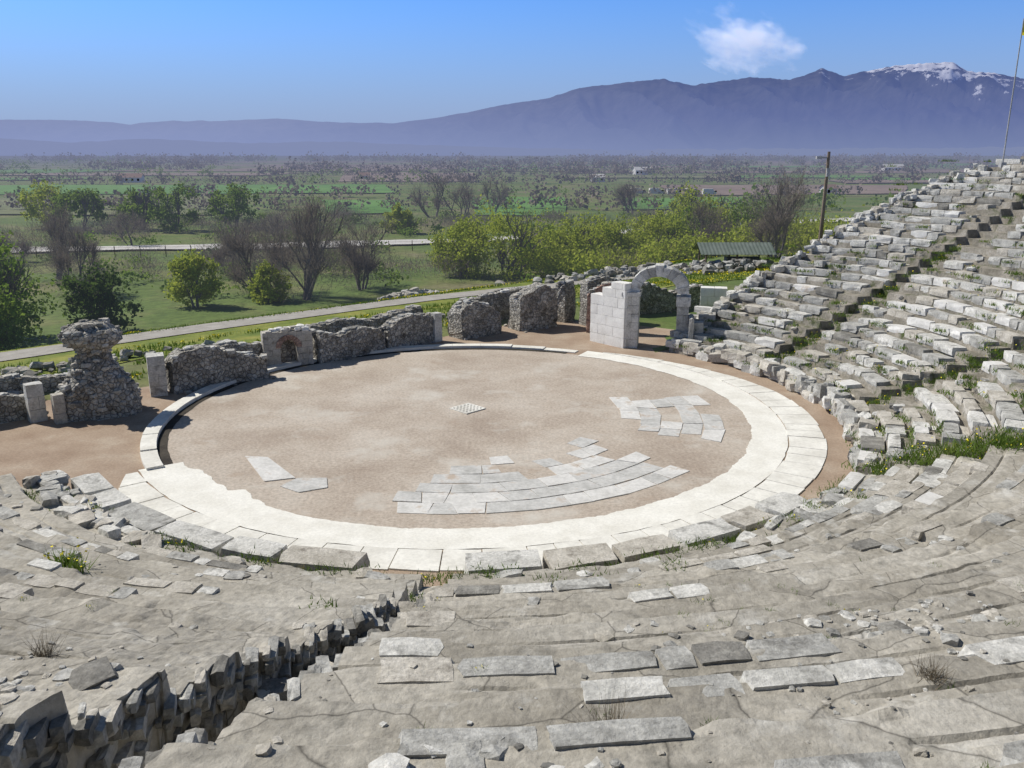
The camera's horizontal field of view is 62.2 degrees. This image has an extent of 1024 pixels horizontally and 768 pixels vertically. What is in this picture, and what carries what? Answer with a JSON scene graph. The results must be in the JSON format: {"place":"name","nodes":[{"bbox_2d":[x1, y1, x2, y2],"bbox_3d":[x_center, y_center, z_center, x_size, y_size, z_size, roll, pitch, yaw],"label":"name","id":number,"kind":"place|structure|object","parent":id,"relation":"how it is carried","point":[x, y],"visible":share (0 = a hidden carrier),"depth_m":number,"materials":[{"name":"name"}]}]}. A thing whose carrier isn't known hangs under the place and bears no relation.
{"place":"outdoors","nodes":[
{"label":"outdoors","id":0,"kind":"place"},
{"bbox_2d":[0,169,133,170],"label":"field","id":1,"kind":"structure","parent":0,"point":[61,170],"depth_m":751.70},
{"bbox_2d":[0,196,231,214],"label":"fallow field","id":2,"kind":"structure","parent":0,"point":[5,209],"depth_m":234.50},
{"bbox_2d":[1,167,266,168],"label":"field","id":3,"kind":"structure","parent":0,"point":[131,168],"depth_m":848.73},
{"bbox_2d":[0,172,292,175],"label":"field","id":4,"kind":"structure","parent":0,"point":[69,173],"depth_m":605.10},
{"bbox_2d":[0,184,394,193],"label":"green field","id":5,"kind":"structure","parent":0,"point":[324,188],"depth_m":368.39,"materials":[{"name":"plant"}]},
{"bbox_2d":[112,169,287,170],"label":"field","id":6,"kind":"structure","parent":0,"point":[197,170],"depth_m":745.94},
{"bbox_2d":[167,161,403,162],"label":"field","id":7,"kind":"structure","parent":0,"point":[309,161],"depth_m":1547.88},
{"bbox_2d":[322,200,404,213],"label":"green field","id":8,"kind":"structure","parent":0,"point":[373,207],"depth_m":243.34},
{"bbox_2d":[0,262,778,360],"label":"gravel path","id":9,"kind":"structure","parent":0,"point":[25,353],"depth_m":58.20,"materials":[{"name":"gravel"}]},
{"bbox_2d":[335,172,474,181],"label":"ploughed field","id":10,"kind":"structure","parent":0,"point":[349,177],"depth_m":553.88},
{"bbox_2d":[11,217,853,251],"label":"gravel road","id":11,"kind":"structure","parent":0,"point":[391,242],"depth_m":138.68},
{"bbox_2d":[167,350,751,528],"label":"orchestra floor","id":12,"kind":"structure","parent":0,"point":[368,437],"depth_m":31.82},
{"bbox_2d":[245,456,327,492],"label":"paving slabs","id":13,"kind":"structure","parent":12,"relation":"on","point":[267,469],"depth_m":27.03,"materials":[{"name":"stone"}]},
{"bbox_2d":[140,344,577,469],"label":"ring kerb","id":14,"kind":"structure","parent":12,"relation":"on","point":[149,455],"depth_m":35.74,"materials":[{"name":"stone"}]},
{"bbox_2d":[157,348,566,464],"bbox_3d":[-7.370,-0.164,38.653,8.237,0.001,21.995,13,20,39],"label":"drain channel","id":15,"kind":"object","parent":12,"relation":"on","point":[163,453],"visible":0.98,"depth_m":34.94,"materials":[{"name":"stone"}]},
{"bbox_2d":[139,351,787,548],"bbox_3d":[1.521,1.913,30.986,15.433,0.001,24.532,14,20,41],"label":"white gravel ring","id":16,"kind":"object","parent":12,"relation":"on","point":[201,492],"visible":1,"depth_m":24.63,"materials":[{"name":"stone"}]},
{"bbox_2d":[449,403,485,413],"bbox_3d":[-1.800,0.993,34.362,1.050,0.054,1.050,-15,21,-43],"label":"drain cover","id":17,"kind":"object","parent":12,"relation":"on","point":[467,408],"visible":1,"depth_m":34.29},
{"bbox_2d":[392,395,724,514],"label":"orchestra paving","id":18,"kind":"structure","parent":12,"relation":"on","point":[592,480],"depth_m":26.95,"materials":[{"name":"stone"}]},
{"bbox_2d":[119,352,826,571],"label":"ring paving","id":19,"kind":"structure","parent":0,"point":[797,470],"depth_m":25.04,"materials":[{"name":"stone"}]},
{"bbox_2d":[0,156,1020,400],"bbox_3d":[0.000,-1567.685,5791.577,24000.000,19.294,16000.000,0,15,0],"label":"ground","id":20,"kind":"structure","parent":0,"point":[158,306],"depth_m":146.57,"materials":[{"name":"green plant"}]},
{"bbox_2d":[0,392,27,423],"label":"ruined stone wall","id":21,"kind":"structure","parent":20,"relation":"on","point":[13,408],"depth_m":32.68,"materials":[{"name":"stone"}]},
{"bbox_2d":[0,283,42,350],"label":"green tree","id":22,"kind":"object","parent":20,"relation":"on","point":[7,311],"visible":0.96,"depth_m":58.03,"materials":[{"name":"green plant"}]},
{"bbox_2d":[0,220,43,261],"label":"bare tree","id":23,"kind":"object","parent":20,"relation":"on","point":[21,246],"visible":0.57,"depth_m":119.08,"materials":[{"name":"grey plant"}]},
{"bbox_2d":[0,243,49,331],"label":"green tree","id":24,"kind":"object","parent":20,"relation":"on","point":[14,264],"visible":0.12,"depth_m":70.08,"materials":[{"name":"green plant"}]},
{"bbox_2d":[0,372,68,393],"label":"ruined stone wall","id":25,"kind":"structure","parent":20,"relation":"on","point":[16,381],"depth_m":36.42,"materials":[{"name":"stone"}]},
{"bbox_2d":[22,381,47,422],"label":"stone gate pillar","id":26,"kind":"structure","parent":20,"relation":"on","point":[34,397],"depth_m":32.54,"materials":[{"name":"stone"}]},
{"bbox_2d":[0,230,77,349],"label":"green tree","id":27,"kind":"object","parent":20,"relation":"on","point":[10,278],"visible":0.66,"depth_m":62.23,"materials":[{"name":"green plant"}]},
{"bbox_2d":[16,179,70,226],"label":"spring tree","id":28,"kind":"object","parent":20,"relation":"on","point":[40,196],"visible":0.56,"depth_m":172.56,"materials":[{"name":"green plant"}]},
{"bbox_2d":[13,199,88,279],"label":"bare tree","id":29,"kind":"object","parent":20,"relation":"on","point":[65,217],"visible":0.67,"depth_m":102.31,"materials":[{"name":"brown plant"}]},
{"bbox_2d":[36,221,107,295],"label":"bare tree","id":30,"kind":"object","parent":20,"relation":"on","point":[66,259],"visible":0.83,"depth_m":92.26,"materials":[{"name":"brown plant"}]},
{"bbox_2d":[49,185,109,229],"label":"green tree","id":31,"kind":"object","parent":20,"relation":"on","point":[82,201],"visible":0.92,"depth_m":167.23,"materials":[{"name":"green plant"}]},
{"bbox_2d":[55,260,143,330],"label":"green tree","id":32,"kind":"object","parent":20,"relation":"on","point":[92,292],"visible":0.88,"depth_m":70.46,"materials":[{"name":"green plant"}]},
{"bbox_2d":[0,339,229,375],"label":"rubble heap","id":33,"kind":"object","parent":20,"relation":"on","point":[125,355],"visible":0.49,"depth_m":42.29,"materials":[{"name":"grey stone"}]},
{"bbox_2d":[99,207,153,245],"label":"bare tree","id":34,"kind":"object","parent":20,"relation":"on","point":[124,217],"visible":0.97,"depth_m":138.96,"materials":[{"name":"grey plant"}]},
{"bbox_2d":[110,181,161,229],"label":"green tree","id":35,"kind":"object","parent":20,"relation":"on","point":[138,204],"visible":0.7,"depth_m":171.19,"materials":[{"name":"green plant"}]},
{"bbox_2d":[146,352,167,396],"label":"stone gate pillar","id":36,"kind":"structure","parent":20,"relation":"on","point":[156,374],"depth_m":35.97,"materials":[{"name":"stone"}]},
{"bbox_2d":[141,181,202,232],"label":"green tree","id":37,"kind":"object","parent":20,"relation":"on","point":[162,212],"visible":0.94,"depth_m":167.31,"materials":[{"name":"green plant"}]},
{"bbox_2d":[163,248,226,307],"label":"spring tree","id":38,"kind":"object","parent":20,"relation":"on","point":[189,271],"visible":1,"depth_m":83.51,"materials":[{"name":"green plant"}]},
{"bbox_2d":[164,344,274,394],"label":"ruined stone wall","id":39,"kind":"structure","parent":20,"relation":"on","point":[189,369],"depth_m":37.23,"materials":[{"name":"stone"}]},
{"bbox_2d":[189,216,263,274],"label":"bare tree","id":40,"kind":"object","parent":20,"relation":"on","point":[215,255],"visible":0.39,"depth_m":106.64,"materials":[{"name":"brown plant"}]},
{"bbox_2d":[206,182,267,227],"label":"green tree","id":41,"kind":"object","parent":20,"relation":"on","point":[236,207],"visible":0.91,"depth_m":173.05,"materials":[{"name":"green plant"}]},
{"bbox_2d":[210,214,300,296],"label":"bare tree","id":42,"kind":"object","parent":20,"relation":"on","point":[239,272],"visible":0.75,"depth_m":90.38,"materials":[{"name":"brown plant"}]},
{"bbox_2d":[245,259,292,304],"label":"spring tree","id":43,"kind":"object","parent":20,"relation":"on","point":[264,292],"visible":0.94,"depth_m":86.63,"materials":[{"name":"green plant"}]},
{"bbox_2d":[255,202,300,240],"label":"bare tree","id":44,"kind":"object","parent":20,"relation":"on","point":[276,220],"visible":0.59,"depth_m":146.41,"materials":[{"name":"grey plant"}]},
{"bbox_2d":[236,188,361,304],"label":"bare tree","id":45,"kind":"object","parent":20,"relation":"on","point":[312,263],"visible":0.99,"depth_m":86.97,"materials":[{"name":"brown plant"}]},
{"bbox_2d":[311,325,385,363],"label":"ruined stone wall","id":46,"kind":"structure","parent":20,"relation":"on","point":[348,343],"depth_m":42.69,"materials":[{"name":"stone"}]},
{"bbox_2d":[320,209,400,291],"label":"bare tree","id":47,"kind":"object","parent":20,"relation":"on","point":[357,260],"visible":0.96,"depth_m":93.77,"materials":[{"name":"brown plant"}]},
{"bbox_2d":[36,206,688,261],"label":"dark shrubs","id":48,"kind":"object","parent":20,"relation":"on","point":[432,226],"visible":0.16,"depth_m":182.10,"materials":[{"name":"green plant"}]},
{"bbox_2d":[304,304,422,332],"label":"ruined stone wall","id":49,"kind":"structure","parent":20,"relation":"on","point":[335,325],"depth_m":46.87,"materials":[{"name":"stone"}]},
{"bbox_2d":[0,259,778,351],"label":"meadow verge","id":50,"kind":"structure","parent":20,"relation":"on","point":[515,285],"depth_m":73.31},
{"bbox_2d":[336,287,452,306],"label":"rubble heap","id":51,"kind":"object","parent":20,"relation":"on","point":[413,291],"visible":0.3,"depth_m":76.76,"materials":[{"name":"grey stone"}]},
{"bbox_2d":[379,202,417,232],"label":"spring tree","id":52,"kind":"object","parent":20,"relation":"on","point":[398,212],"visible":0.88,"depth_m":164.16,"materials":[{"name":"green plant"}]},
{"bbox_2d":[0,252,808,379],"bbox_3d":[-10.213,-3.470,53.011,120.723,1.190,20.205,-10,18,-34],"label":"meadow verge","id":53,"kind":"structure","parent":20,"relation":"on","point":[237,336],"depth_m":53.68,"materials":[{"name":"plant"}]},
{"bbox_2d":[378,312,434,347],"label":"ruined stone wall","id":54,"kind":"structure","parent":20,"relation":"on","point":[407,329],"depth_m":45.20,"materials":[{"name":"stone"}]},
{"bbox_2d":[19,208,801,298],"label":"green shrubs","id":55,"kind":"object","parent":20,"relation":"on","point":[153,240],"visible":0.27,"depth_m":116.61,"materials":[{"name":"green plant"}]},
{"bbox_2d":[0,201,843,284],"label":"bare thicket","id":56,"kind":"object","parent":20,"relation":"on","point":[107,223],"visible":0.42,"depth_m":150.60,"materials":[{"name":"plant"}]},
{"bbox_2d":[0,321,854,586],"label":"earth apron","id":57,"kind":"object","parent":20,"relation":"on","point":[108,450],"visible":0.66,"depth_m":31.38,"materials":[{"name":"soil"}]},
{"bbox_2d":[50,392,67,424],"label":"stone gate pillar","id":58,"kind":"structure","parent":57,"relation":"on","point":[58,408],"depth_m":32.37,"materials":[{"name":"stone"}]},
{"bbox_2d":[57,318,142,421],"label":"ruined masonry pier","id":59,"kind":"structure","parent":57,"relation":"on","point":[97,384],"depth_m":32.81,"materials":[{"name":"grey stone"}]},
{"bbox_2d":[210,339,262,354],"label":"ruined stone wall","id":60,"kind":"structure","parent":57,"relation":"on","point":[256,347],"depth_m":40.17,"materials":[{"name":"stone"}]},
{"bbox_2d":[260,324,313,365],"bbox_3d":[-10.991,-1.852,41.397,2.355,2.067,0.980,-7,17,-24],"label":"arched brick doorway","id":61,"kind":"structure","parent":57,"relation":"on","point":[281,345],"depth_m":41.08,"materials":[{"name":"stone"}]},
{"bbox_2d":[430,312,441,341],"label":"stone gate pillar","id":62,"kind":"structure","parent":57,"relation":"on","point":[437,324],"depth_m":46.38,"materials":[{"name":"stone"}]},
{"bbox_2d":[447,299,501,339],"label":"ruined stone wall","id":63,"kind":"structure","parent":57,"relation":"on","point":[468,319],"depth_m":47.57,"materials":[{"name":"stone"}]},
{"bbox_2d":[0,159,1023,767],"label":"weeds","id":64,"kind":"object","parent":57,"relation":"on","point":[918,455],"visible":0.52,"depth_m":24.97,"materials":[{"name":"green plant"}]},
{"bbox_2d":[504,282,557,332],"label":"ruined stone wall","id":65,"kind":"structure","parent":57,"relation":"on","point":[533,306],"depth_m":49.67,"materials":[{"name":"stone"}]},
{"bbox_2d":[586,281,611,332],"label":"ruined brick wall","id":66,"kind":"structure","parent":57,"relation":"on","point":[599,288],"depth_m":48.54,"materials":[{"name":"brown stone"}]},
{"bbox_2d":[590,263,715,347],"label":"stone entrance arch","id":67,"kind":"structure","parent":57,"relation":"on","point":[615,313],"depth_m":44.75,"materials":[{"name":"stone"}]},
{"bbox_2d":[401,169,461,216],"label":"bare tree","id":68,"kind":"object","parent":20,"relation":"on","point":[435,199],"visible":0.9,"depth_m":205.26,"materials":[{"name":"grey plant"}]},
{"bbox_2d":[421,214,495,277],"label":"spring tree","id":69,"kind":"object","parent":20,"relation":"on","point":[451,232],"visible":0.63,"depth_m":104.83,"materials":[{"name":"green plant"}]},
{"bbox_2d":[429,169,487,218],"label":"bare tree","id":70,"kind":"object","parent":20,"relation":"on","point":[464,192],"visible":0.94,"depth_m":199.99,"materials":[{"name":"grey plant"}]},
{"bbox_2d":[458,286,523,319],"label":"ruined stone wall","id":71,"kind":"structure","parent":20,"relation":"on","point":[498,300],"depth_m":52.52,"materials":[{"name":"stone"}]},
{"bbox_2d":[474,171,512,211],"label":"bare tree","id":72,"kind":"object","parent":20,"relation":"on","point":[500,196],"visible":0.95,"depth_m":218.78,"materials":[{"name":"grey plant"}]},
{"bbox_2d":[438,194,571,280],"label":"spring tree","id":73,"kind":"object","parent":20,"relation":"on","point":[520,253],"visible":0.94,"depth_m":102.56,"materials":[{"name":"green plant"}]},
{"bbox_2d":[0,152,1018,210],"bbox_3d":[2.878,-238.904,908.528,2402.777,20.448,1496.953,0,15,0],"label":"distant green trees","id":74,"kind":"object","parent":20,"relation":"on","point":[820,198],"visible":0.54,"depth_m":582.71,"materials":[{"name":"green plant"}]},
{"bbox_2d":[0,445,1023,767],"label":"theatre seating","id":75,"kind":"object","parent":20,"relation":"on","point":[956,725],"visible":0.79,"depth_m":9.88,"materials":[{"name":"stone"}]},
{"bbox_2d":[0,462,1023,767],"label":"embedded stones","id":76,"kind":"object","parent":20,"relation":"on","point":[108,726],"visible":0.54,"depth_m":9.49,"materials":[{"name":"stone"}]},
{"bbox_2d":[0,150,1023,210],"bbox_3d":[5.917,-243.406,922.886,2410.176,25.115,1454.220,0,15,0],"label":"distant bare trees","id":77,"kind":"object","parent":20,"relation":"on","point":[542,163],"visible":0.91,"depth_m":586.52,"materials":[{"name":"plant"}]},
{"bbox_2d":[510,219,571,270],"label":"green tree","id":78,"kind":"object","parent":20,"relation":"on","point":[543,225],"visible":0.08,"depth_m":111.95,"materials":[{"name":"green plant"}]},
{"bbox_2d":[555,279,575,322],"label":"ruined stone wall","id":79,"kind":"structure","parent":20,"relation":"on","point":[566,299],"depth_m":51.85,"materials":[{"name":"stone"}]},
{"bbox_2d":[546,208,624,260],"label":"spring tree","id":80,"kind":"object","parent":20,"relation":"on","point":[575,232],"visible":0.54,"depth_m":107.34,"materials":[{"name":"green plant"}]},
{"bbox_2d":[579,274,621,325],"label":"ruined stone wall","id":81,"kind":"structure","parent":20,"relation":"on","point":[589,282],"depth_m":50.66,"materials":[{"name":"stone"}]},
{"bbox_2d":[587,214,660,259],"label":"spring tree","id":82,"kind":"object","parent":20,"relation":"on","point":[627,240],"visible":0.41,"depth_m":108.87,"materials":[{"name":"green plant"}]},
{"bbox_2d":[494,259,766,285],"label":"rubble heap","id":83,"kind":"object","parent":20,"relation":"on","point":[633,271],"visible":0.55,"depth_m":77.98,"materials":[{"name":"grey stone"}]},
{"bbox_2d":[610,179,656,214],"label":"bare tree","id":84,"kind":"object","parent":20,"relation":"on","point":[627,193],"visible":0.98,"depth_m":210.29,"materials":[{"name":"grey plant"}]},
{"bbox_2d":[626,204,693,248],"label":"spring tree","id":85,"kind":"object","parent":20,"relation":"on","point":[660,224],"visible":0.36,"depth_m":111.51,"materials":[{"name":"green plant"}]},
{"bbox_2d":[640,282,702,314],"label":"ruined stone wall","id":86,"kind":"structure","parent":20,"relation":"on","point":[654,298],"depth_m":55.01,"materials":[{"name":"stone"}]},
{"bbox_2d":[663,202,717,239],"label":"green tree","id":87,"kind":"object","parent":20,"relation":"on","point":[693,222],"visible":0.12,"depth_m":114.57,"materials":[{"name":"green plant"}]},
{"bbox_2d":[523,204,864,277],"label":"hedgerow","id":88,"kind":"object","parent":20,"relation":"on","point":[564,266],"visible":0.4,"depth_m":100.20,"materials":[{"name":"green plant"}]},
{"bbox_2d":[665,180,739,234],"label":"spring tree","id":89,"kind":"object","parent":20,"relation":"on","point":[691,190],"visible":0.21,"depth_m":118.62,"materials":[{"name":"green plant"}]},
{"bbox_2d":[681,194,743,257],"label":"tree","id":90,"kind":"object","parent":20,"relation":"on","point":[701,213],"visible":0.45,"depth_m":102.70,"materials":[{"name":"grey plant"}]},
{"bbox_2d":[700,286,726,306],"bbox_3d":[11.733,-4.414,49.623,1.501,2.496,0.805,3,16,12],"label":"ashlar wall remnant","id":91,"kind":"object","parent":20,"relation":"on","point":[711,295],"visible":0.3,"depth_m":49.09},
{"bbox_2d":[687,258,777,274],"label":"rubble heap","id":92,"kind":"object","parent":20,"relation":"on","point":[732,265],"visible":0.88,"depth_m":76.08,"materials":[{"name":"stone"}]},
{"bbox_2d":[692,242,776,262],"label":"open shelter","id":93,"kind":"object","parent":20,"relation":"on","point":[735,248],"visible":0.84,"depth_m":79.53,"materials":[{"name":"green metal"}]},
{"bbox_2d":[714,190,775,235],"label":"green tree","id":94,"kind":"object","parent":20,"relation":"on","point":[747,212],"visible":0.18,"depth_m":115.37,"materials":[{"name":"green plant"}]},
{"bbox_2d":[731,163,826,258],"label":"bare tree","id":95,"kind":"object","parent":20,"relation":"on","point":[770,225],"visible":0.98,"depth_m":88.77,"materials":[{"name":"brown plant"}]},
{"bbox_2d":[816,152,830,241],"bbox_3d":[18.625,-10.763,51.572,0.850,6.471,0.420,0,15,0],"label":"utility pole","id":96,"kind":"object","parent":20,"relation":"on","point":[827,175],"visible":0.83,"depth_m":51.32,"materials":[{"name":"brown wood"}]},
{"bbox_2d":[665,159,1023,518],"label":"seat stones","id":97,"kind":"object","parent":20,"relation":"on","point":[850,411],"visible":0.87,"depth_m":38.36,"materials":[{"name":"stone"}]},
{"bbox_2d":[669,156,1023,474],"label":"theatre seating","id":98,"kind":"object","parent":20,"relation":"on","point":[989,224],"visible":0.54,"depth_m":40.98,"materials":[{"name":"stone"}]},
{"bbox_2d":[998,18,1023,168],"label":"flagpole","id":99,"kind":"object","parent":98,"relation":"on","point":[1001,164],"visible":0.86,"depth_m":48.10,"materials":[{"name":"grey metal"}]},
{"bbox_2d":[0,62,1023,149],"bbox_3d":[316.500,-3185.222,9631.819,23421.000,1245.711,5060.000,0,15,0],"label":"mountain range","id":100,"kind":"structure","parent":0,"point":[938,105],"depth_m":9255.83,"materials":[{"name":"stone"}]},
{"bbox_2d":[0,138,1023,155],"bbox_3d":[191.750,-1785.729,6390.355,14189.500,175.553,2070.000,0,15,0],"label":"foothills","id":101,"kind":"structure","parent":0,"point":[20,147],"depth_m":6128.34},
{"bbox_2d":[0,0,1023,124],"label":"sky","id":102,"kind":"structure","parent":0,"point":[129,62],"materials":[{"name":"blue"}]},
{"bbox_2d":[472,197,565,214],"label":"green field","id":103,"kind":"structure","parent":0,"point":[533,207],"depth_m":238.26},
{"bbox_2d":[558,175,729,177],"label":"field","id":104,"kind":"structure","parent":0,"point":[625,176],"depth_m":550.48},
{"bbox_2d":[624,197,741,209],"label":"green field","id":105,"kind":"structure","parent":0,"point":[665,202],"depth_m":264.15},
{"bbox_2d":[585,169,863,170],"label":"field","id":106,"kind":"structure","parent":0,"point":[744,169],"depth_m":782.43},
{"bbox_2d":[659,185,907,194],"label":"ploughed field","id":107,"kind":"structure","parent":0,"point":[738,190],"depth_m":365.53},
{"bbox_2d":[741,175,892,177],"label":"field","id":108,"kind":"structure","parent":0,"point":[821,176],"depth_m":549.86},
{"bbox_2d":[738,171,963,172],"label":"field","id":109,"kind":"structure","parent":0,"point":[853,172],"depth_m":701.00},
{"bbox_2d":[743,161,995,162],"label":"field","id":110,"kind":"structure","parent":0,"point":[876,161],"depth_m":1546.29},
{"bbox_2d":[829,180,946,182],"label":"field","id":111,"kind":"structure","parent":0,"point":[908,181],"depth_m":450.06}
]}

